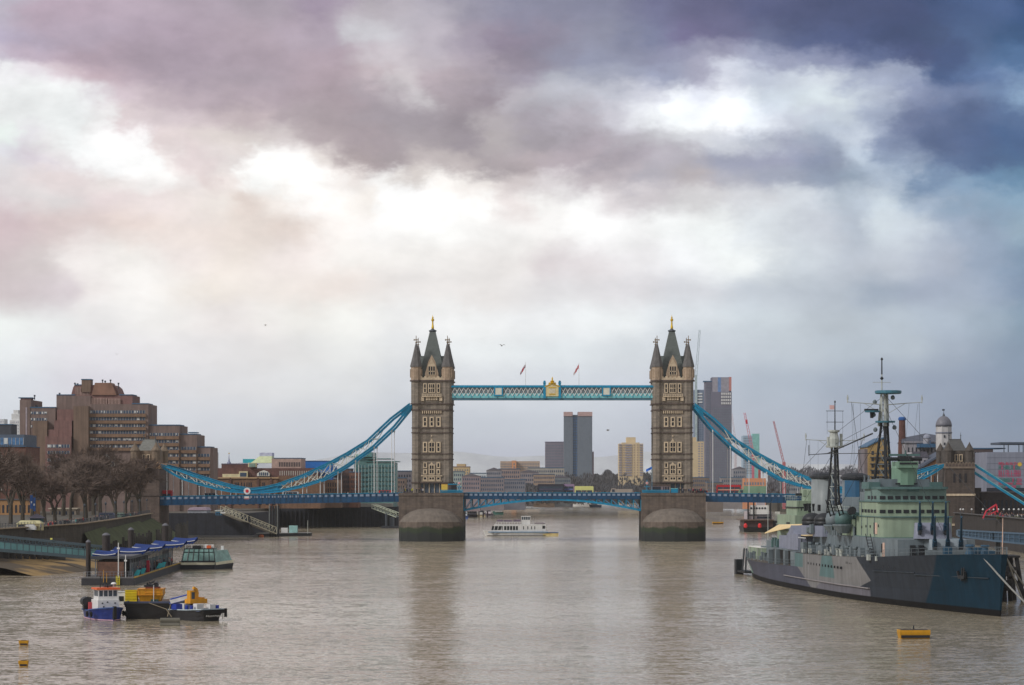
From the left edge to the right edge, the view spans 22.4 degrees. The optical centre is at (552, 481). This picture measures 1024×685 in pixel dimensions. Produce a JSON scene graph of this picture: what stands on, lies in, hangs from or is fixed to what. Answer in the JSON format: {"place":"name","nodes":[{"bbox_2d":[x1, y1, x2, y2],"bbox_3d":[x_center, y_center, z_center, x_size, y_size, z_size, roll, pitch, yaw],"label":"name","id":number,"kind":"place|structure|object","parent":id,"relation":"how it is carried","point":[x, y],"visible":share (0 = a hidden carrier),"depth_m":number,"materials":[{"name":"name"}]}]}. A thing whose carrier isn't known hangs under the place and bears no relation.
{"place":"outdoors","nodes":[
{"label":"outdoors","id":0,"kind":"place"},
{"bbox_2d":[10,410,19,434],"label":"pale stepped tower","id":1,"kind":"structure","parent":0,"point":[15,417],"depth_m":1901.00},
{"bbox_2d":[0,499,39,514],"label":"riverside house","id":2,"kind":"structure","parent":0,"point":[4,508],"depth_m":880.00,"materials":[{"name":"orange brick"}]},
{"bbox_2d":[0,548,96,575],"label":"foreshore","id":3,"kind":"structure","parent":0,"point":[34,567],"depth_m":568.81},
{"bbox_2d":[18,379,217,510],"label":"stepped hotel","id":4,"kind":"structure","parent":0,"point":[86,412],"depth_m":985.00,"materials":[{"name":"brick"}]},
{"bbox_2d":[85,518,174,549],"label":"grass bank","id":5,"kind":"structure","parent":0,"point":[152,525],"depth_m":721.85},
{"bbox_2d":[100,521,187,550],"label":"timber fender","id":6,"kind":"object","parent":5,"relation":"on","point":[181,530],"visible":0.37,"depth_m":746.07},
{"bbox_2d":[410,316,454,492],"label":"bridge tower","id":7,"kind":"structure","parent":0,"point":[432,374],"depth_m":872.45,"materials":[{"name":"stone"}]},
{"bbox_2d":[451,377,652,399],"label":"walkway","id":8,"kind":"structure","parent":7,"relation":"attached to","point":[552,391],"depth_m":872.70,"materials":[{"name":"blue metal"}]},
{"bbox_2d":[0,504,1023,684],"bbox_3d":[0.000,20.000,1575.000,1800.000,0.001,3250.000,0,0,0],"label":"water","id":9,"kind":"structure","parent":0,"point":[602,595],"depth_m":365.98,"materials":[{"name":"liquid"}]},
{"bbox_2d":[0,513,152,571],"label":"promenade wall","id":10,"kind":"structure","parent":9,"relation":"in","point":[74,532],"depth_m":630.89,"materials":[{"name":"stone"}]},
{"bbox_2d":[2,499,150,527],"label":"promenade railing","id":11,"kind":"object","parent":10,"relation":"on","point":[113,516],"visible":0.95,"depth_m":679.21,"materials":[{"name":"metal"}]},
{"bbox_2d":[86,540,90,576],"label":"mooring pile","id":12,"kind":"object","parent":9,"relation":"in","point":[88,555],"visible":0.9,"depth_m":502.64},
{"bbox_2d":[80,576,127,620],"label":"blue tug","id":13,"kind":"object","parent":9,"relation":"on","point":[103,605],"visible":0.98,"depth_m":372.58,"materials":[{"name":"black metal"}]},
{"bbox_2d":[102,533,109,550],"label":"mooring pile","id":14,"kind":"object","parent":9,"relation":"in","point":[105,541],"visible":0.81,"depth_m":519.32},
{"bbox_2d":[81,537,197,585],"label":"passenger pier","id":15,"kind":"structure","parent":9,"relation":"on","point":[118,565],"depth_m":514.78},
{"bbox_2d":[130,432,168,524],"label":"abutment tower","id":16,"kind":"structure","parent":9,"relation":"in","point":[149,448],"depth_m":871.01,"materials":[{"name":"stone"}]},
{"bbox_2d":[161,403,409,498],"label":"suspension chain","id":17,"kind":"object","parent":16,"relation":"attached to","point":[271,488],"visible":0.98,"depth_m":872.15,"materials":[{"name":"blue metal"}]},
{"bbox_2d":[167,404,411,494],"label":"suspension chain","id":18,"kind":"object","parent":16,"relation":"hanging from","point":[357,449],"visible":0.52,"depth_m":886.95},
{"bbox_2d":[123,599,184,618],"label":"black barge","id":19,"kind":"object","parent":9,"relation":"on","point":[138,609],"visible":0.66,"depth_m":374.71,"materials":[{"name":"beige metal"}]},
{"bbox_2d":[125,590,137,600],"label":"yellow crate","id":20,"kind":"object","parent":19,"relation":"on","point":[131,595],"visible":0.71,"depth_m":379.25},
{"bbox_2d":[137,581,164,600],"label":"orange hopper","id":21,"kind":"object","parent":19,"relation":"on","point":[152,592],"visible":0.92,"depth_m":378.91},
{"bbox_2d":[160,618,179,625],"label":"float pontoon","id":22,"kind":"object","parent":9,"relation":"on","point":[169,621],"visible":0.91,"depth_m":357.68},
{"bbox_2d":[168,587,226,620],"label":"work boat","id":23,"kind":"object","parent":9,"relation":"on","point":[191,608],"visible":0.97,"depth_m":371.41,"materials":[{"name":"black metal"}]},
{"bbox_2d":[179,544,233,568],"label":"glass tour boat","id":24,"kind":"object","parent":9,"relation":"on","point":[206,557],"visible":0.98,"depth_m":587.86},
{"bbox_2d":[256,504,311,536],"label":"landing stage","id":25,"kind":"object","parent":9,"relation":"in","point":[293,530],"visible":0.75,"depth_m":936.95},
{"bbox_2d":[282,510,391,526],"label":"wharf fenders","id":26,"kind":"object","parent":9,"relation":"in","point":[334,518],"visible":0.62,"depth_m":1138.20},
{"bbox_2d":[398,492,465,541],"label":"bridge pier","id":27,"kind":"structure","parent":9,"relation":"in","point":[432,517],"depth_m":861.69,"materials":[{"name":"stone"}]},
{"bbox_2d":[160,492,402,504],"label":"side span deck","id":28,"kind":"structure","parent":27,"relation":"on","point":[280,498],"depth_m":871.08,"materials":[{"name":"metal"}]},
{"bbox_2d":[463,492,551,510],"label":"bascule leaf","id":29,"kind":"object","parent":27,"relation":"attached to","point":[521,496],"visible":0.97,"depth_m":871.35,"materials":[{"name":"metal"}]},
{"bbox_2d":[538,484,563,492],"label":"double decker bus","id":30,"kind":"object","parent":29,"relation":"on","point":[554,488],"visible":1,"depth_m":875.71,"materials":[{"name":"metal"}]},
{"bbox_2d":[483,516,557,535],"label":"river cruise boat","id":31,"kind":"object","parent":9,"relation":"on","point":[525,528],"visible":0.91,"depth_m":948.50,"materials":[{"name":"white metal"}]},
{"bbox_2d":[639,492,705,541],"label":"bridge pier","id":32,"kind":"structure","parent":9,"relation":"in","point":[672,517],"depth_m":861.75,"materials":[{"name":"stone"}]},
{"bbox_2d":[552,492,640,510],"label":"bascule leaf","id":33,"kind":"object","parent":32,"relation":"attached to","point":[574,496],"visible":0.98,"depth_m":871.35,"materials":[{"name":"metal"}]},
{"bbox_2d":[706,493,841,503],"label":"side span deck","id":34,"kind":"structure","parent":32,"relation":"on","point":[744,497],"depth_m":871.08,"materials":[{"name":"metal"}]},
{"bbox_2d":[716,485,740,492],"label":"double decker bus","id":35,"kind":"object","parent":34,"relation":"on","point":[725,488],"visible":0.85,"depth_m":877.71,"materials":[{"name":"red metal"}]},
{"bbox_2d":[738,486,765,493],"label":"box lorry","id":36,"kind":"object","parent":34,"relation":"on","point":[753,489],"visible":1,"depth_m":874.75,"materials":[{"name":"green metal"}]},
{"bbox_2d":[737,502,779,531],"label":"party boat","id":37,"kind":"object","parent":9,"relation":"on","point":[757,517],"visible":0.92,"depth_m":1020.74,"materials":[{"name":"white metal"}]},
{"bbox_2d":[734,358,1023,616],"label":"warship","id":38,"kind":"object","parent":9,"relation":"on","point":[890,540],"visible":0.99,"depth_m":434.93,"materials":[{"name":"grey metal"}]},
{"bbox_2d":[897,625,930,638],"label":"mooring buoy","id":39,"kind":"object","parent":9,"relation":"on","point":[913,633],"visible":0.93,"depth_m":327.94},
{"bbox_2d":[956,529,1023,553],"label":"boarding bridge","id":40,"kind":"structure","parent":9,"relation":"in","point":[1008,537],"depth_m":640.10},
{"bbox_2d":[1002,555,1023,601],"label":"mooring dolphin","id":41,"kind":"object","parent":9,"relation":"in","point":[1010,581],"visible":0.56,"depth_m":429.70},
{"bbox_2d":[0,484,1023,527],"bbox_3d":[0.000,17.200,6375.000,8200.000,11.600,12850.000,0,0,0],"label":"ground","id":42,"kind":"structure","parent":0,"point":[774,507],"depth_m":917.71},
{"bbox_2d":[0,443,22,492],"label":"bare tree","id":43,"kind":"object","parent":42,"relation":"on","point":[5,465],"visible":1,"depth_m":636.18,"materials":[{"name":"brown plant"}]},
{"bbox_2d":[0,424,39,498],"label":"brick office","id":44,"kind":"structure","parent":42,"relation":"on","point":[9,435],"depth_m":903.48,"materials":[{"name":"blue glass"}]},
{"bbox_2d":[1,463,45,523],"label":"bare tree","id":45,"kind":"object","parent":42,"relation":"on","point":[10,499],"visible":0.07,"depth_m":690.54,"materials":[{"name":"brown plant"}]},
{"bbox_2d":[1,448,51,520],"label":"bare tree","id":46,"kind":"object","parent":42,"relation":"on","point":[24,477],"visible":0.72,"depth_m":652.84,"materials":[{"name":"brown plant"}]},
{"bbox_2d":[16,520,43,529],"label":"market tent","id":47,"kind":"object","parent":42,"relation":"on","point":[36,522],"visible":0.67,"depth_m":600.40,"materials":[{"name":"beige fabric"}]},
{"bbox_2d":[11,460,54,515],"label":"bare tree","id":48,"kind":"object","parent":42,"relation":"on","point":[32,511],"visible":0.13,"depth_m":839.76,"materials":[{"name":"brown plant"}]},
{"bbox_2d":[1,538,65,563],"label":"quay piles","id":49,"kind":"object","parent":42,"relation":"on","point":[13,555],"visible":0.23,"depth_m":586.00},
{"bbox_2d":[20,473,76,523],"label":"bare tree","id":50,"kind":"object","parent":42,"relation":"on","point":[55,486],"visible":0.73,"depth_m":688.69,"materials":[{"name":"brown plant"}]},
{"bbox_2d":[24,471,72,521],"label":"bare tree","id":51,"kind":"object","parent":42,"relation":"on","point":[43,503],"visible":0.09,"depth_m":719.66,"materials":[{"name":"brown plant"}]},
{"bbox_2d":[0,535,101,559],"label":"pier footbridge","id":52,"kind":"object","parent":42,"relation":"on","point":[9,546],"visible":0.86,"depth_m":531.95,"materials":[{"name":"metal"}]},
{"bbox_2d":[44,447,70,515],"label":"bare tree","id":53,"kind":"object","parent":42,"relation":"on","point":[54,459],"visible":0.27,"depth_m":860.25,"materials":[{"name":"brown plant"}]},
{"bbox_2d":[48,508,81,514],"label":"pavilion","id":54,"kind":"structure","parent":42,"relation":"on","point":[75,511],"depth_m":885.00,"materials":[{"name":"stone"}]},
{"bbox_2d":[56,450,94,519],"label":"bare tree","id":55,"kind":"object","parent":42,"relation":"on","point":[63,462],"visible":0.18,"depth_m":769.74,"materials":[{"name":"brown plant"}]},
{"bbox_2d":[51,451,110,517],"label":"bare tree","id":56,"kind":"object","parent":42,"relation":"on","point":[81,471],"visible":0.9,"depth_m":737.99,"materials":[{"name":"brown plant"}]},
{"bbox_2d":[70,466,123,514],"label":"bare tree","id":57,"kind":"object","parent":42,"relation":"on","point":[93,498],"visible":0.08,"depth_m":879.53,"materials":[{"name":"brown plant"}]},
{"bbox_2d":[70,439,139,518],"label":"bare tree","id":58,"kind":"object","parent":42,"relation":"on","point":[104,455],"visible":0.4,"depth_m":790.46,"materials":[{"name":"brown plant"}]},
{"bbox_2d":[78,471,136,517],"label":"bare tree","id":59,"kind":"object","parent":42,"relation":"on","point":[110,488],"visible":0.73,"depth_m":769.72,"materials":[{"name":"brown plant"}]},
{"bbox_2d":[107,460,148,512],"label":"bare tree","id":60,"kind":"object","parent":42,"relation":"on","point":[138,478],"visible":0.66,"depth_m":817.08,"materials":[{"name":"brown plant"}]},
{"bbox_2d":[106,454,169,513],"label":"bare tree","id":61,"kind":"object","parent":42,"relation":"on","point":[152,467],"visible":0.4,"depth_m":844.94,"materials":[{"name":"brown plant"}]},
{"bbox_2d":[188,507,210,512],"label":"pale tank shed","id":62,"kind":"structure","parent":42,"relation":"on","point":[199,510],"depth_m":930.00,"materials":[{"name":"white metal"}]},
{"bbox_2d":[169,511,271,534],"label":"basin quay","id":63,"kind":"structure","parent":42,"relation":"on","point":[206,524],"depth_m":920.60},
{"bbox_2d":[220,506,276,533],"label":"gangway","id":64,"kind":"object","parent":42,"relation":"on","point":[252,524],"visible":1,"depth_m":920.51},
{"bbox_2d":[218,453,325,510],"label":"brick warehouse","id":65,"kind":"structure","parent":42,"relation":"on","point":[247,473],"depth_m":1091.00,"materials":[{"name":"brick"}]},
{"bbox_2d":[305,461,342,507],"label":"blue sheeted building","id":66,"kind":"structure","parent":42,"relation":"on","point":[333,485],"depth_m":1119.00,"materials":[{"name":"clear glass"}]},
{"bbox_2d":[279,507,398,526],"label":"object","id":67,"kind":"structure","parent":42,"relation":"on","point":[396,519],"depth_m":1139.40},
{"bbox_2d":[337,468,352,506],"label":"brick wharf","id":68,"kind":"structure","parent":42,"relation":"on","point":[345,476],"depth_m":1129.00,"materials":[{"name":"brown brick"}]},
{"bbox_2d":[349,472,360,507],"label":"brick wharf","id":69,"kind":"structure","parent":42,"relation":"on","point":[352,488],"depth_m":1128.00,"materials":[{"name":"brown brick"}]},
{"bbox_2d":[352,452,399,506],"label":"green glass office","id":70,"kind":"structure","parent":42,"relation":"on","point":[375,476],"depth_m":1160.00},
{"bbox_2d":[398,470,411,491],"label":"brick block","id":71,"kind":"structure","parent":42,"relation":"on","point":[405,473],"depth_m":1300.00,"materials":[{"name":"brown brick"}]},
{"bbox_2d":[453,471,464,489],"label":"town building","id":72,"kind":"structure","parent":42,"relation":"on","point":[457,476],"depth_m":1420.00,"materials":[{"name":"beige concrete"}]},
{"bbox_2d":[462,473,480,510],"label":"town building","id":73,"kind":"structure","parent":42,"relation":"on","point":[471,482],"depth_m":1380.00,"materials":[{"name":"grey concrete"}]},
{"bbox_2d":[481,477,504,510],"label":"town building","id":74,"kind":"structure","parent":42,"relation":"on","point":[492,484],"depth_m":1420.00,"materials":[{"name":"grey concrete"}]},
{"bbox_2d":[486,468,501,476],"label":"town building","id":75,"kind":"structure","parent":42,"relation":"on","point":[493,472],"depth_m":1520.00,"materials":[{"name":"grey concrete"}]},
{"bbox_2d":[500,469,519,478],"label":"town building","id":76,"kind":"structure","parent":42,"relation":"on","point":[510,473],"depth_m":1600.00,"materials":[{"name":"grey concrete"}]},
{"bbox_2d":[504,479,525,509],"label":"town building","id":77,"kind":"structure","parent":42,"relation":"on","point":[514,485],"depth_m":1450.00,"materials":[{"name":"grey concrete"}]},
{"bbox_2d":[500,461,539,471],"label":"orange slab","id":78,"kind":"structure","parent":42,"relation":"on","point":[522,465],"depth_m":1900.00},
{"bbox_2d":[520,470,538,505],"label":"town building","id":79,"kind":"structure","parent":42,"relation":"on","point":[527,475],"depth_m":1650.00,"materials":[{"name":"grey concrete"}]},
{"bbox_2d":[533,474,554,506],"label":"town building","id":80,"kind":"structure","parent":42,"relation":"on","point":[543,479],"depth_m":1600.00,"materials":[{"name":"beige concrete"}]},
{"bbox_2d":[528,467,564,475],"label":"town building","id":81,"kind":"structure","parent":42,"relation":"on","point":[556,471],"depth_m":1750.00,"materials":[{"name":"grey concrete"}]},
{"bbox_2d":[545,442,563,466],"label":"purple grey slab","id":82,"kind":"structure","parent":42,"relation":"on","point":[554,454],"depth_m":2020.00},
{"bbox_2d":[555,475,570,505],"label":"town building","id":83,"kind":"structure","parent":42,"relation":"on","point":[560,479],"depth_m":1650.00,"materials":[{"name":"grey concrete"}]},
{"bbox_2d":[564,412,593,485],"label":"grey tower block","id":84,"kind":"structure","parent":42,"relation":"on","point":[578,457],"depth_m":1980.00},
{"bbox_2d":[526,469,650,504],"bbox_3d":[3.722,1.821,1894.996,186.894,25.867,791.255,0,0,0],"label":"distant wood","id":85,"kind":"object","parent":42,"relation":"on","point":[607,481],"visible":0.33,"depth_m":1708.40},
{"bbox_2d":[618,437,642,503],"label":"cream tower block","id":86,"kind":"structure","parent":42,"relation":"on","point":[630,457],"depth_m":1800.00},
{"bbox_2d":[695,330,700,440],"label":"tower crane","id":87,"kind":"object","parent":42,"relation":"on","point":[696,388],"visible":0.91,"depth_m":1899.10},
{"bbox_2d":[693,437,703,476],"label":"cream slab tower","id":88,"kind":"structure","parent":42,"relation":"on","point":[698,458],"depth_m":1780.00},
{"bbox_2d":[693,390,703,440],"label":"blue grey tower","id":89,"kind":"structure","parent":42,"relation":"on","point":[700,424],"depth_m":1900.00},
{"bbox_2d":[693,477,709,491],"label":"town building","id":90,"kind":"structure","parent":42,"relation":"on","point":[699,482],"depth_m":1400.00,"materials":[{"name":"brown brick"}]},
{"bbox_2d":[706,482,722,511],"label":"town building","id":91,"kind":"structure","parent":42,"relation":"on","point":[714,506],"depth_m":1350.00,"materials":[{"name":"grey concrete"}]},
{"bbox_2d":[703,377,731,481],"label":"skyscraper","id":92,"kind":"structure","parent":42,"relation":"on","point":[717,399],"depth_m":1850.00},
{"bbox_2d":[719,477,742,508],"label":"town building","id":93,"kind":"structure","parent":42,"relation":"on","point":[734,505],"depth_m":1500.00,"materials":[{"name":"grey concrete"}]},
{"bbox_2d":[731,467,746,477],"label":"town building","id":94,"kind":"structure","parent":42,"relation":"on","point":[738,472],"depth_m":1700.00,"materials":[{"name":"grey concrete"}]},
{"bbox_2d":[741,434,758,477],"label":"teal sided tower","id":95,"kind":"structure","parent":42,"relation":"on","point":[754,438],"depth_m":2000.00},
{"bbox_2d":[742,478,765,508],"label":"orange shed","id":96,"kind":"structure","parent":42,"relation":"on","point":[755,481],"depth_m":1500.00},
{"bbox_2d":[773,421,785,508],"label":"tower crane","id":97,"kind":"object","parent":42,"relation":"on","point":[784,504],"visible":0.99,"depth_m":1499.68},
{"bbox_2d":[709,465,857,493],"bbox_3d":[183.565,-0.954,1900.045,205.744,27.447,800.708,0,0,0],"label":"wood","id":98,"kind":"object","parent":42,"relation":"on","point":[773,485],"visible":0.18,"depth_m":1757.15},
{"bbox_2d":[786,473,799,493],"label":"town building","id":99,"kind":"structure","parent":42,"relation":"on","point":[793,489],"depth_m":1600.00,"materials":[{"name":"grey glass"}]},
{"bbox_2d":[858,437,888,478],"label":"yellow brick warehouse","id":100,"kind":"structure","parent":42,"relation":"on","point":[868,467],"depth_m":960.00,"materials":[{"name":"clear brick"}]},
{"bbox_2d":[897,433,935,454],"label":"brewery range","id":101,"kind":"structure","parent":42,"relation":"on","point":[918,445],"depth_m":970.00,"materials":[{"name":"stone"}]},
{"bbox_2d":[898,417,905,453],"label":"chimney","id":102,"kind":"object","parent":101,"relation":"on","point":[902,431],"visible":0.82,"depth_m":978.91,"materials":[{"name":"brick"}]},
{"bbox_2d":[917,447,943,481],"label":"wharf range","id":103,"kind":"structure","parent":42,"relation":"on","point":[931,461],"depth_m":930.00,"materials":[{"name":"brick"}]},
{"bbox_2d":[935,433,975,537],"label":"abutment tower","id":104,"kind":"structure","parent":42,"relation":"on","point":[956,456],"depth_m":870.00,"materials":[{"name":"stone"}]},
{"bbox_2d":[693,405,939,492],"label":"suspension chain","id":105,"kind":"object","parent":104,"relation":"hanging from","point":[733,440],"visible":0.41,"depth_m":886.95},
{"bbox_2d":[694,403,943,493],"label":"suspension chain","id":106,"kind":"object","parent":104,"relation":"hanging from","point":[699,409],"visible":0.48,"depth_m":872.15,"materials":[{"name":"blue metal"}]},
{"bbox_2d":[975,464,1023,504],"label":"land tie","id":107,"kind":"object","parent":104,"relation":"attached to","point":[1001,482],"visible":1,"depth_m":872.15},
{"bbox_2d":[953,512,1023,552],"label":"river wall","id":108,"kind":"structure","parent":42,"relation":"on","point":[970,521],"depth_m":781.14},
{"bbox_2d":[0,0,1023,463],"label":"sky","id":109,"kind":"structure","parent":0,"point":[823,191],"materials":[{"name":"grey"}]},
{"bbox_2d":[218,451,857,483],"bbox_3d":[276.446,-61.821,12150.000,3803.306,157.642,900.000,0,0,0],"label":"hills","id":110,"kind":"structure","parent":0,"point":[478,463],"depth_m":11943.63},
{"bbox_2d":[649,316,694,492],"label":"bridge tower","id":111,"kind":"structure","parent":0,"point":[672,374],"depth_m":872.44,"materials":[{"name":"stone"}]},
{"bbox_2d":[935,409,951,448],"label":"domed tower","id":112,"kind":"structure","parent":0,"point":[943,427],"depth_m":955.88,"materials":[{"name":"metal"}]},
{"bbox_2d":[975,442,1023,490],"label":"grey hoarding block","id":113,"kind":"structure","parent":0,"point":[1007,467],"depth_m":905.00,"materials":[{"name":"metal"}]},
{"bbox_2d":[975,488,1023,513],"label":"terrace building","id":114,"kind":"structure","parent":0,"point":[1000,499],"depth_m":890.00,"materials":[{"name":"stone"}]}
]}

